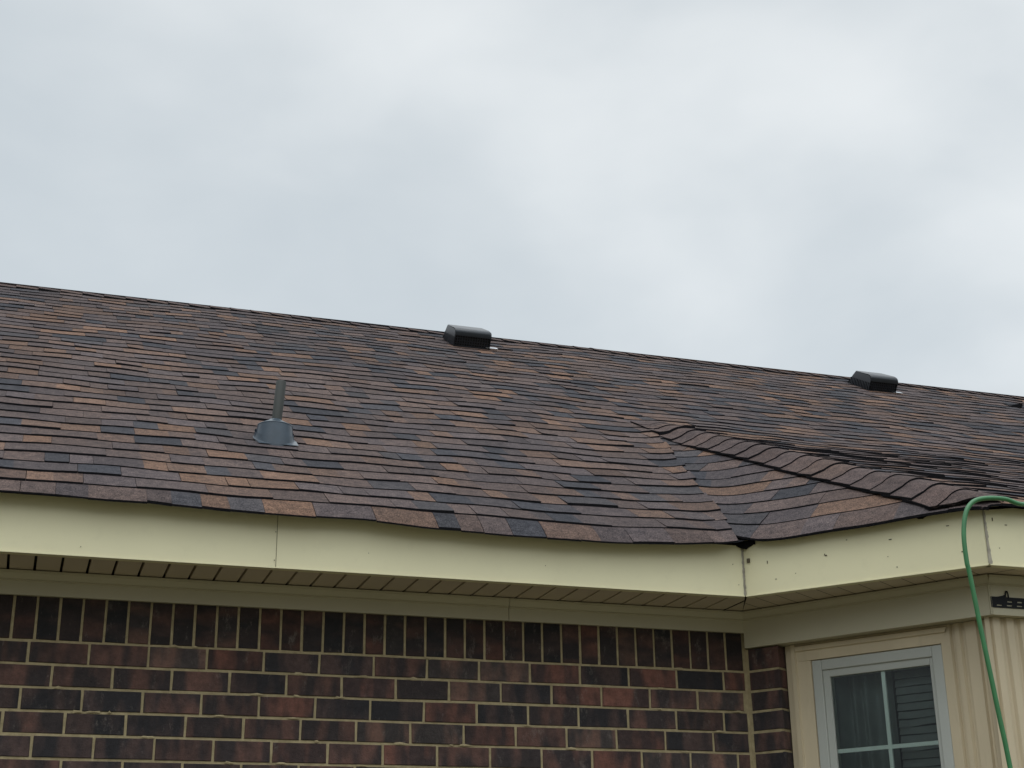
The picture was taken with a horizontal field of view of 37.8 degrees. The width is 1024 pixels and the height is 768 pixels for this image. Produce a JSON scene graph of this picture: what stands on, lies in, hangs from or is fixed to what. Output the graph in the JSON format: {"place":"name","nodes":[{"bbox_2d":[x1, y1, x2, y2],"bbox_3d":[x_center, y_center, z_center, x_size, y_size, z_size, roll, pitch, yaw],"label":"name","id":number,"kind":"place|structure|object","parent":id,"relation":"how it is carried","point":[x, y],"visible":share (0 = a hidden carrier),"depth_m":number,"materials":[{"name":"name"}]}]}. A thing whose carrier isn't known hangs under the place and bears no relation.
{"place":"outdoors","nodes":[
{"label":"outdoors","id":0,"kind":"place"},
{"bbox_2d":[0,0,1023,396],"label":"sky","id":1,"kind":"structure","parent":0,"point":[829,187],"materials":[{"name":"white"}]},
{"label":"ground","id":2,"kind":"structure","parent":0,"visible":0},
{"bbox_2d":[0,282,1023,767],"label":"brick house","id":3,"kind":"structure","parent":2,"relation":"on","point":[422,548],"depth_m":5.71,"materials":[{"name":"brick"}]},
{"bbox_2d":[253,380,298,445],"bbox_3d":[-1.009,0.154,6.348,0.184,0.360,0.184,6,-21,-17],"label":"vent pipe","id":4,"kind":"object","parent":3,"relation":"on","point":[275,429],"visible":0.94,"depth_m":6.27,"materials":[{"name":"grey metal"}]},
{"bbox_2d":[442,324,496,349],"bbox_3d":[-0.291,-0.313,10.553,0.323,0.220,0.339,6,-21,-17],"label":"roof vent","id":5,"kind":"object","parent":3,"relation":"on","point":[466,336],"visible":1,"depth_m":10.41,"materials":[{"name":"black plastic"}]},
{"bbox_2d":[834,671,901,767],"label":"curtain","id":6,"kind":"object","parent":3,"relation":"hanging from","point":[860,711],"visible":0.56,"depth_m":5.78,"materials":[{"name":"grey fabric"}]},
{"bbox_2d":[848,371,900,392],"bbox_3d":[2.812,0.004,11.533,0.298,0.220,0.339,6,-21,-17],"label":"roof vent","id":7,"kind":"object","parent":3,"relation":"on","point":[873,381],"visible":1,"depth_m":11.40,"materials":[{"name":"black plastic"}]},
{"bbox_2d":[812,645,954,767],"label":"window","id":8,"kind":"structure","parent":3,"relation":"in","point":[825,671],"depth_m":5.69,"materials":[{"name":"white plastic"}]},
{"bbox_2d":[893,666,940,767],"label":"window blind","id":9,"kind":"object","parent":3,"relation":"attached to","point":[906,727],"depth_m":5.65,"materials":[{"name":"grey plastic"}]},
{"bbox_2d":[961,496,1023,767],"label":"hose","id":10,"kind":"object","parent":3,"relation":"hanging from","point":[971,503],"visible":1,"depth_m":5.10,"materials":[{"name":"green rubber"}]},
{"bbox_2d":[990,591,1023,608],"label":"slotted bracket","id":11,"kind":"object","parent":3,"relation":"attached to","point":[1001,600],"visible":1,"depth_m":5.45,"materials":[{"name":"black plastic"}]}
]}

